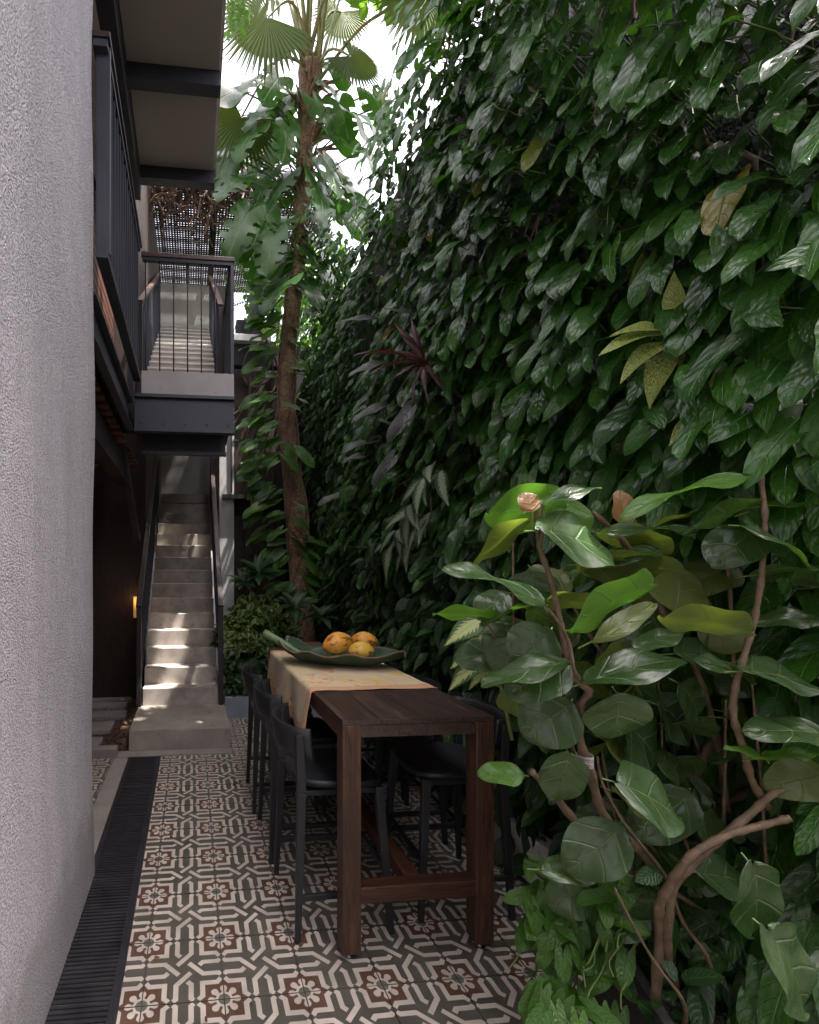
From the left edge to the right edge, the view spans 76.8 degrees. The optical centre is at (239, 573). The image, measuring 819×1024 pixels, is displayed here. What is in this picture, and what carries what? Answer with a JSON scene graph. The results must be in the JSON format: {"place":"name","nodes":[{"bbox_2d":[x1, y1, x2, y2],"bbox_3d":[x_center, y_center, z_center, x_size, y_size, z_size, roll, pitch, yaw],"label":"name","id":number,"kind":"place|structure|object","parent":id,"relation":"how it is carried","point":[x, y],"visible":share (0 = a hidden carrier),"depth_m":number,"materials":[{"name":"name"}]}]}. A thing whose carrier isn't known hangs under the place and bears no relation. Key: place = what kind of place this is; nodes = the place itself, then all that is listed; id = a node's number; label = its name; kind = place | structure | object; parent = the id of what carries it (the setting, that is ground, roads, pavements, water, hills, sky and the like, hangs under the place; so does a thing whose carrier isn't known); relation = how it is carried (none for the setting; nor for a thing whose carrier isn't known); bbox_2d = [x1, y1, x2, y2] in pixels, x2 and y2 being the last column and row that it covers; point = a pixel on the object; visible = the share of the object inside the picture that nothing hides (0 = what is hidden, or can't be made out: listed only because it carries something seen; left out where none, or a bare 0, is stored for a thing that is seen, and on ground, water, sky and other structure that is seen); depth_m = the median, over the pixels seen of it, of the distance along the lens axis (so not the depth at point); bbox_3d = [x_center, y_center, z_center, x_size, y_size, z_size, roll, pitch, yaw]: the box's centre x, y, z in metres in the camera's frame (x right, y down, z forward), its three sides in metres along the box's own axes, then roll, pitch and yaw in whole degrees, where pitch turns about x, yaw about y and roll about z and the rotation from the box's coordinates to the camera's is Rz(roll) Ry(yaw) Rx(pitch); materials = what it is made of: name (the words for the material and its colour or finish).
{"place":"outdoors","nodes":[
{"label":"outdoors","id":0,"kind":"place"},
{"bbox_2d":[0,0,94,1023],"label":"wall","id":1,"kind":"structure","parent":0,"point":[47,455],"depth_m":1.68,"materials":[{"name":"white paint"}]},
{"bbox_2d":[91,0,99,179],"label":"wall","id":2,"kind":"structure","parent":0,"point":[95,23],"depth_m":3.66,"materials":[{"name":"black paint"}]},
{"bbox_2d":[161,283,224,550],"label":"back wall","id":3,"kind":"structure","parent":0,"point":[185,474],"depth_m":8.94,"materials":[{"name":"white paint"}]},
{"bbox_2d":[147,325,213,372],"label":"staircase","id":4,"kind":"structure","parent":3,"relation":"attached to","point":[180,349],"depth_m":6.35,"materials":[{"name":"concrete"}]},
{"bbox_2d":[138,272,161,392],"bbox_3d":[-1.173,-3.381,6.446,0.056,3.211,3.075,0,0,-6],"label":"railing","id":5,"kind":"object","parent":4,"relation":"attached to","point":[152,310],"visible":0.67,"depth_m":5.74,"materials":[{"name":"brown metal"}]},
{"bbox_2d":[153,183,316,295],"bbox_3d":[-0.166,-4.620,8.249,2.800,2.360,2.750,0,0,-6],"label":"lattice pergola","id":6,"kind":"object","parent":3,"relation":"attached to","point":[181,241],"visible":0.11,"depth_m":8.24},
{"bbox_2d":[149,100,295,250],"bbox_3d":[-0.507,-5.604,6.769,2.992,1.959,1.605,0,0,-6],"label":"dry vine","id":7,"kind":"object","parent":6,"relation":"on","point":[201,198],"visible":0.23,"depth_m":6.84,"materials":[{"name":"brown plant"}]},
{"bbox_2d":[247,328,259,334],"bbox_3d":[0.206,-3.586,7.105,0.185,0.228,0.200,0,0,-6],"label":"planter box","id":8,"kind":"object","parent":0,"point":[255,331],"visible":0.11,"depth_m":7.01,"materials":[{"name":"grey metal"}]},
{"bbox_2d":[46,701,592,1023],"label":"floor","id":9,"kind":"structure","parent":0,"point":[213,926],"depth_m":2.10,"materials":[{"name":"tile"}]},
{"bbox_2d":[45,756,160,1023],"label":"drain channel","id":10,"kind":"object","parent":9,"relation":"on","point":[119,857],"visible":0.98,"depth_m":2.22,"materials":[{"name":"metal"}]},
{"bbox_2d":[92,745,117,758],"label":"kerb","id":11,"kind":"structure","parent":9,"relation":"on","point":[104,751],"depth_m":4.08,"materials":[{"name":"concrete"}]},
{"bbox_2d":[93,757,127,855],"bbox_3d":[-0.930,1.568,3.304,0.123,0.024,1.560,0,0,-6],"label":"concrete strip","id":12,"kind":"object","parent":9,"relation":"on","point":[103,803],"visible":0.45,"depth_m":3.36,"materials":[{"name":"grey concrete"}]},
{"bbox_2d":[114,747,232,757],"bbox_3d":[-0.570,1.567,4.196,1.015,0.026,0.136,0,0,-6],"label":"concrete strip","id":13,"kind":"object","parent":9,"relation":"on","point":[128,754],"visible":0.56,"depth_m":4.18,"materials":[{"name":"grey concrete"}]},
{"bbox_2d":[129,493,230,750],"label":"staircase","id":14,"kind":"structure","parent":9,"relation":"on","point":[181,708],"depth_m":5.61,"materials":[{"name":"concrete"}]},
{"bbox_2d":[136,455,158,706],"bbox_3d":[-1.186,-0.459,6.430,0.056,3.653,3.028,0,0,-6],"label":"railing","id":15,"kind":"object","parent":14,"relation":"on","point":[143,593],"visible":0.91,"depth_m":5.64,"materials":[{"name":"brown metal"}]},
{"bbox_2d":[210,457,223,704],"bbox_3d":[-0.343,-0.459,6.514,0.056,3.653,3.028,0,0,-6],"label":"railing","id":16,"kind":"object","parent":14,"relation":"on","point":[218,593],"visible":0.85,"depth_m":5.63,"materials":[{"name":"brown metal"}]},
{"bbox_2d":[224,695,318,717],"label":"kerb","id":17,"kind":"structure","parent":9,"relation":"on","point":[236,706],"depth_m":5.22,"materials":[{"name":"grey concrete"}]},
{"bbox_2d":[241,663,318,813],"bbox_3d":[0.258,1.112,3.373,0.494,0.898,0.494,0,0,-4],"label":"bar stool","id":18,"kind":"object","parent":9,"relation":"on","point":[251,677],"visible":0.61,"depth_m":3.18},
{"bbox_2d":[254,679,336,863],"bbox_3d":[0.331,1.112,2.842,0.494,0.898,0.494,0,0,-5],"label":"bar stool","id":19,"kind":"object","parent":9,"relation":"on","point":[323,734],"visible":0.66,"depth_m":2.69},
{"bbox_2d":[271,702,393,944],"bbox_3d":[0.398,1.112,2.285,0.494,0.898,0.494,0,0,-7],"label":"bar stool","id":20,"kind":"object","parent":9,"relation":"on","point":[311,771],"visible":0.84,"depth_m":2.11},
{"bbox_2d":[154,749,519,1021],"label":"fallen leaves","id":21,"kind":"object","parent":9,"relation":"on","point":[156,957],"visible":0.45,"depth_m":2.46,"materials":[{"name":"brown plant"}]},
{"bbox_2d":[268,648,493,958],"bbox_3d":[0.638,1.074,2.905,0.645,0.972,1.905,0,0,-6],"label":"bar table","id":22,"kind":"object","parent":9,"relation":"on","point":[351,718],"visible":0.63,"depth_m":1.98,"materials":[{"name":"brown wood"}]},
{"bbox_2d":[267,650,442,735],"bbox_3d":[0.623,0.733,3.057,0.744,0.312,1.270,0,0,-6],"label":"tablecloth","id":23,"kind":"object","parent":22,"relation":"on","point":[295,683],"visible":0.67,"depth_m":2.76,"materials":[{"name":"fabric"}]},
{"bbox_2d":[262,629,405,665],"bbox_3d":[0.573,0.472,3.077,0.925,0.195,0.452,0,0,27],"label":"leaf tray","id":24,"kind":"object","parent":23,"relation":"on","point":[298,649],"visible":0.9,"depth_m":3.00,"materials":[{"name":"green ceramic"}]},
{"bbox_2d":[323,632,351,654],"bbox_3d":[0.631,0.447,3.100,0.225,0.145,0.145,-13,17,-23],"label":"fruit","id":25,"kind":"object","parent":24,"relation":"on","point":[337,643],"visible":0.97,"depth_m":3.04,"materials":[{"name":"orange food"}]},
{"bbox_2d":[348,641,374,656],"bbox_3d":[0.758,0.480,2.991,0.185,0.126,0.126,4,36,-18],"label":"fruit","id":26,"kind":"object","parent":24,"relation":"on","point":[363,648],"visible":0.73,"depth_m":2.94,"materials":[{"name":"yellow food"}]},
{"bbox_2d":[352,632,378,646],"bbox_3d":[0.847,0.454,3.261,0.190,0.128,0.128,6,30,2],"label":"fruit","id":27,"kind":"object","parent":24,"relation":"on","point":[370,639],"visible":0.62,"depth_m":3.22,"materials":[{"name":"orange food"}]},
{"bbox_2d":[361,661,403,800],"bbox_3d":[0.926,1.112,3.529,0.494,0.898,0.494,0,0,-6],"label":"bar stool","id":28,"kind":"object","parent":9,"relation":"on","point":[400,772],"visible":0.06,"depth_m":3.32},
{"bbox_2d":[367,674,447,849],"bbox_3d":[0.975,1.112,2.982,0.494,0.898,0.494,0,0,-7],"label":"bar stool","id":29,"kind":"object","parent":9,"relation":"on","point":[441,812],"visible":0.2,"depth_m":2.77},
{"bbox_2d":[386,696,515,922],"bbox_3d":[1.034,1.112,2.393,0.494,0.898,0.494,0,0,-3],"label":"bar stool","id":30,"kind":"object","parent":9,"relation":"on","point":[428,764],"visible":0.67,"depth_m":2.28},
{"bbox_2d":[593,942,727,1023],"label":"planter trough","id":31,"kind":"object","parent":9,"relation":"on","point":[642,981],"visible":0.03,"depth_m":1.44,"materials":[{"name":"soil"}]},
{"bbox_2d":[432,472,818,1023],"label":"broadleaf shrub","id":32,"kind":"object","parent":31,"relation":"in","point":[668,798],"visible":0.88,"depth_m":1.27,"materials":[{"name":"green plant"}]},
{"bbox_2d":[444,617,513,739],"bbox_3d":[0.935,0.400,1.776,0.374,0.513,0.116,0,0,-26],"label":"feathered dieffenbachia","id":33,"kind":"object","parent":32,"relation":"attached to","point":[464,631],"visible":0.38,"depth_m":1.74,"materials":[{"name":"green plant"}]},
{"bbox_2d":[575,751,593,768],"bbox_3d":[0.941,0.507,1.310,0.041,0.034,0.041,0,0,-6],"label":"string tie","id":34,"kind":"object","parent":32,"relation":"attached to","point":[589,759],"visible":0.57,"depth_m":1.29,"materials":[{"name":"fabric"}]},
{"bbox_2d":[503,823,813,1023],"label":"trailing pothos","id":35,"kind":"object","parent":31,"relation":"in","point":[545,934],"visible":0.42,"depth_m":1.41,"materials":[{"name":"green plant"}]},
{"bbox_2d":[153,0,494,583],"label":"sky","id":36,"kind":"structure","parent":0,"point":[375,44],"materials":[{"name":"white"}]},
{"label":"ground","id":37,"kind":"structure","parent":0,"visible":0},
{"bbox_2d":[93,172,140,232],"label":"building wall","id":38,"kind":"structure","parent":37,"relation":"on","point":[94,181],"depth_m":5.19,"materials":[{"name":"grey paint"}]},
{"bbox_2d":[93,0,225,542],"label":"gallery","id":39,"kind":"object","parent":38,"relation":"attached to","point":[168,57],"depth_m":3.77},
{"bbox_2d":[92,29,141,381],"bbox_3d":[-0.807,-2.244,3.317,0.100,1.177,1.640,0,0,-6],"label":"railing","id":40,"kind":"object","parent":39,"relation":"on","point":[118,241],"visible":0.94,"depth_m":2.86,"materials":[{"name":"black metal"}]},
{"bbox_2d":[134,371,234,456],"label":"stair platform","id":41,"kind":"structure","parent":39,"relation":"attached to","point":[183,414],"depth_m":4.24,"materials":[{"name":"metal"}]},
{"bbox_2d":[141,251,233,373],"bbox_3d":[-0.455,-2.295,4.256,0.816,1.040,0.060,0,0,-6],"label":"railing","id":42,"kind":"object","parent":41,"relation":"on","point":[187,259],"visible":0.93,"depth_m":4.25,"materials":[{"name":"black metal"}]},
{"bbox_2d":[208,275,223,373],"bbox_3d":[-0.347,-3.381,6.528,0.056,3.211,3.075,0,0,-6],"label":"railing","id":43,"kind":"object","parent":41,"relation":"on","point":[219,335],"visible":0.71,"depth_m":5.48,"materials":[{"name":"brown metal"}]},
{"bbox_2d":[223,268,229,373],"bbox_3d":[-0.123,-2.277,4.792,0.043,1.005,0.938,0,0,-6],"label":"railing","id":44,"kind":"object","parent":41,"relation":"on","point":[226,340],"visible":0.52,"depth_m":4.57,"materials":[{"name":"black metal"}]},
{"bbox_2d":[92,698,142,750],"bbox_3d":[-1.890,1.577,6.580,1.340,0.026,4.930,0,0,-6],"label":"gravel bed","id":45,"kind":"object","parent":37,"relation":"on","point":[125,730],"visible":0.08,"depth_m":4.77,"materials":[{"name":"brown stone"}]},
{"bbox_2d":[92,737,102,745],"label":"stepping slab","id":46,"kind":"structure","parent":45,"relation":"on","point":[96,741],"depth_m":4.40,"materials":[{"name":"grey concrete"}]},
{"bbox_2d":[92,720,114,734],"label":"stepping slab","id":47,"kind":"structure","parent":45,"relation":"on","point":[102,727],"depth_m":4.81,"materials":[{"name":"grey concrete"}]},
{"bbox_2d":[92,710,127,720],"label":"stepping slab","id":48,"kind":"structure","parent":45,"relation":"on","point":[109,714],"depth_m":5.22,"materials":[{"name":"grey concrete"}]},
{"bbox_2d":[92,701,127,710],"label":"stepping slab","id":49,"kind":"structure","parent":45,"relation":"on","point":[99,706],"depth_m":5.57,"materials":[{"name":"grey concrete"}]},
{"bbox_2d":[92,697,131,702],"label":"stepping slab","id":50,"kind":"structure","parent":45,"relation":"on","point":[114,699],"depth_m":5.84,"materials":[{"name":"grey concrete"}]},
{"bbox_2d":[92,185,160,698],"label":"passage wall","id":51,"kind":"structure","parent":37,"relation":"on","point":[117,554],"depth_m":5.98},
{"bbox_2d":[133,594,136,619],"bbox_3d":[-1.295,0.410,5.960,0.060,0.320,0.062,0,0,-6],"label":"wall lamp","id":52,"kind":"object","parent":51,"relation":"attached to","point":[134,605],"visible":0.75,"depth_m":5.94,"materials":[{"name":"yellow glass"}]},
{"bbox_2d":[213,457,217,670],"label":"side wall","id":53,"kind":"structure","parent":37,"relation":"on","point":[216,470],"depth_m":7.88,"materials":[{"name":"white paint"}]},
{"bbox_2d":[218,436,233,659],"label":"wall pier","id":54,"kind":"structure","parent":37,"relation":"on","point":[226,521],"depth_m":7.02,"materials":[{"name":"white paint"}]},
{"bbox_2d":[222,333,319,655],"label":"back house","id":55,"kind":"structure","parent":37,"relation":"on","point":[273,474],"depth_m":7.45,"materials":[{"name":"black metal"}]},
{"bbox_2d":[235,319,246,333],"bbox_3d":[0.020,-3.586,7.087,0.160,0.228,0.200,0,0,-6],"label":"planter box","id":56,"kind":"object","parent":55,"relation":"on","point":[240,326],"visible":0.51,"depth_m":6.99,"materials":[{"name":"grey metal"}]},
{"bbox_2d":[221,227,355,322],"bbox_3d":[0.794,-4.453,7.541,2.284,2.132,0.584,0,0,-6],"label":"feather palm","id":57,"kind":"object","parent":55,"relation":"on","point":[277,304],"visible":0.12,"depth_m":7.54,"materials":[{"name":"green plant"}]},
{"bbox_2d":[234,233,371,346],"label":"garden trees","id":58,"kind":"object","parent":37,"relation":"on","point":[279,332],"depth_m":8.39,"materials":[{"name":"green plant"}]},
{"bbox_2d":[333,0,429,26],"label":"overhanging tree","id":59,"kind":"object","parent":37,"relation":"on","point":[361,6],"visible":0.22,"depth_m":6.18,"materials":[{"name":"green plant"}]},
{"bbox_2d":[413,741,559,883],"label":"kerb","id":60,"kind":"structure","parent":37,"relation":"on","point":[542,847],"depth_m":2.48,"materials":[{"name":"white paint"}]},
{"bbox_2d":[314,524,675,875],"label":"undergrowth","id":61,"kind":"object","parent":37,"relation":"on","point":[521,750],"visible":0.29,"depth_m":3.04,"materials":[{"name":"green plant"}]},
{"bbox_2d":[302,602,340,628],"bbox_3d":[0.930,0.467,5.373,0.439,0.283,0.362,0,0,13],"label":"broad leaf plant","id":62,"kind":"object","parent":61,"relation":"on","point":[324,610],"visible":0.98,"depth_m":5.36,"materials":[{"name":"green plant"}]},
{"bbox_2d":[374,528,414,580],"bbox_3d":[1.205,-0.150,3.664,0.248,0.415,0.453,0,0,-6],"label":"aglaonema","id":63,"kind":"object","parent":61,"relation":"on","point":[403,554],"visible":0.77,"depth_m":3.64,"materials":[{"name":"green plant"}]},
{"bbox_2d":[443,734,465,746],"bbox_3d":[1.329,0.950,2.788,0.358,0.242,0.128,0,0,2],"label":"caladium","id":64,"kind":"object","parent":61,"relation":"on","point":[448,738],"visible":0.08,"depth_m":2.80,"materials":[{"name":"green plant"}]},
{"bbox_2d":[739,514,805,570],"bbox_3d":[1.542,-0.117,1.559,0.204,0.252,0.613,0,0,9],"label":"calathea","id":65,"kind":"object","parent":61,"relation":"on","point":[743,567],"visible":0.06,"depth_m":1.29,"materials":[{"name":"green plant"}]},
{"bbox_2d":[318,0,818,758],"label":"garden wall","id":66,"kind":"structure","parent":37,"relation":"on","point":[726,130],"depth_m":2.99,"materials":[{"name":"green plant"}]},
{"bbox_2d":[295,0,818,1023],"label":"climbing philodendron","id":67,"kind":"object","parent":66,"relation":"attached to","point":[737,284],"visible":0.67,"depth_m":1.82,"materials":[{"name":"green plant"}]},
{"bbox_2d":[317,447,402,505],"bbox_3d":[1.010,-0.860,4.225,0.332,0.435,1.330,0,0,-6],"label":"alocasia","id":68,"kind":"object","parent":67,"relation":"attached to","point":[389,461],"visible":0.94,"depth_m":3.63,"materials":[{"name":"green plant"}]},
{"bbox_2d":[338,308,416,376],"bbox_3d":[1.077,-1.901,3.835,0.361,0.624,0.612,0,0,-16],"label":"alocasia","id":69,"kind":"object","parent":67,"relation":"attached to","point":[369,365],"visible":0.97,"depth_m":3.90,"materials":[{"name":"green plant"}]},
{"bbox_2d":[341,399,420,452],"bbox_3d":[1.066,-1.152,3.694,0.347,0.482,0.833,0,0,-6],"label":"alocasia","id":70,"kind":"object","parent":67,"relation":"attached to","point":[405,414],"visible":1,"depth_m":3.79,"materials":[{"name":"green plant"}]},
{"bbox_2d":[353,307,462,404],"bbox_3d":[1.116,-1.414,3.126,0.776,0.698,0.208,0,0,3],"label":"cordyline","id":71,"kind":"object","parent":67,"relation":"attached to","point":[413,343],"visible":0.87,"depth_m":3.09,"materials":[{"name":"red plant"}]},
{"bbox_2d":[385,503,431,550],"bbox_3d":[1.209,-0.322,3.325,0.229,0.323,0.357,0,0,-20],"label":"aglaonema","id":72,"kind":"object","parent":67,"relation":"attached to","point":[417,525],"visible":0.98,"depth_m":3.30,"materials":[{"name":"green plant"}]},
{"bbox_2d":[400,461,448,514],"bbox_3d":[1.204,-0.558,3.165,0.179,0.373,0.370,0,0,-6],"label":"aglaonema","id":73,"kind":"object","parent":67,"relation":"attached to","point":[418,487],"visible":1,"depth_m":3.09,"materials":[{"name":"green plant"}]},
{"bbox_2d":[599,271,739,408],"bbox_3d":[1.471,-0.766,1.585,0.566,0.449,0.080,0,0,-6],"label":"dieffenbachia","id":74,"kind":"object","parent":67,"relation":"attached to","point":[659,369],"visible":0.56,"depth_m":1.58,"materials":[{"name":"green plant"}]},
{"bbox_2d":[669,369,715,445],"bbox_3d":[1.531,-0.496,1.461,0.472,0.235,0.074,0,0,-6],"label":"dieffenbachia","id":75,"kind":"object","parent":67,"relation":"attached to","point":[678,426],"visible":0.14,"depth_m":1.45,"materials":[{"name":"green plant"}]},
{"bbox_2d":[299,0,818,826],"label":"creeping fig","id":76,"kind":"object","parent":66,"relation":"attached to","point":[765,14],"visible":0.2,"depth_m":3.13,"materials":[{"name":"green plant"}]},
{"bbox_3d":[0.769,1.495,6.217,2.040,0.190,1.619,0,0,-6],"label":"planting bed","id":77,"kind":"object","parent":37,"relation":"on","visible":0},
{"bbox_2d":[218,651,267,703],"bbox_3d":[0.459,1.211,5.544,1.436,0.646,0.622,0,0,-6],"label":"glossy bush","id":78,"kind":"object","parent":77,"relation":"on","point":[232,673],"visible":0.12,"depth_m":5.33,"materials":[{"name":"green plant"}]},
{"bbox_2d":[210,592,304,659],"bbox_3d":[0.291,0.813,5.643,1.292,1.222,0.711,0,0,-6],"label":"variegated bush","id":79,"kind":"object","parent":77,"relation":"on","point":[250,624],"visible":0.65,"depth_m":5.47,"materials":[{"name":"green plant"}]},
{"bbox_2d":[225,567,262,590],"bbox_3d":[0.054,0.051,5.608,0.416,0.280,0.393,0,0,42],"label":"broad leaf plant","id":80,"kind":"object","parent":79,"relation":"on","point":[240,583],"visible":0.88,"depth_m":5.62,"materials":[{"name":"green plant"}]},
{"bbox_2d":[239,552,284,584],"bbox_3d":[0.250,-0.069,5.636,0.535,0.402,0.433,0,0,-6],"label":"broad leaf plant","id":81,"kind":"object","parent":79,"relation":"on","point":[258,564],"visible":0.96,"depth_m":5.66,"materials":[{"name":"green plant"}]},
{"bbox_2d":[217,0,461,641],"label":"palm tree","id":82,"kind":"object","parent":77,"relation":"on","point":[269,38],"visible":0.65,"depth_m":5.95,"materials":[{"name":"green plant"}]},
{"bbox_2d":[224,0,253,42],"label":"hanging vine","id":83,"kind":"object","parent":82,"relation":"hanging from","point":[231,17],"visible":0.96,"depth_m":5.00,"materials":[{"name":"green plant"}]},
{"bbox_2d":[234,321,279,505],"bbox_3d":[0.302,-2.172,6.562,0.804,2.660,0.036,0,0,-6],"label":"bare vine","id":84,"kind":"object","parent":82,"relation":"attached to","point":[246,433],"visible":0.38,"depth_m":6.54,"materials":[{"name":"plant"}]},
{"bbox_2d":[235,231,333,641],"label":"climbing pothos","id":85,"kind":"object","parent":82,"relation":"attached to","point":[261,492],"visible":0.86,"depth_m":5.85,"materials":[{"name":"green plant"}]},
{"bbox_2d":[273,588,319,622],"bbox_3d":[0.627,0.344,5.324,0.529,0.357,0.421,0,0,-21],"label":"broad leaf plant","id":86,"kind":"object","parent":82,"relation":"attached to","point":[299,599],"visible":1,"depth_m":5.37,"materials":[{"name":"green plant"}]},
{"bbox_2d":[213,61,395,334],"bbox_3d":[0.774,-4.739,5.860,2.469,3.572,0.895,0,0,-6],"label":"monstera","id":87,"kind":"object","parent":82,"relation":"attached to","point":[248,235],"visible":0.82,"depth_m":5.79,"materials":[{"name":"green plant"}]}
]}

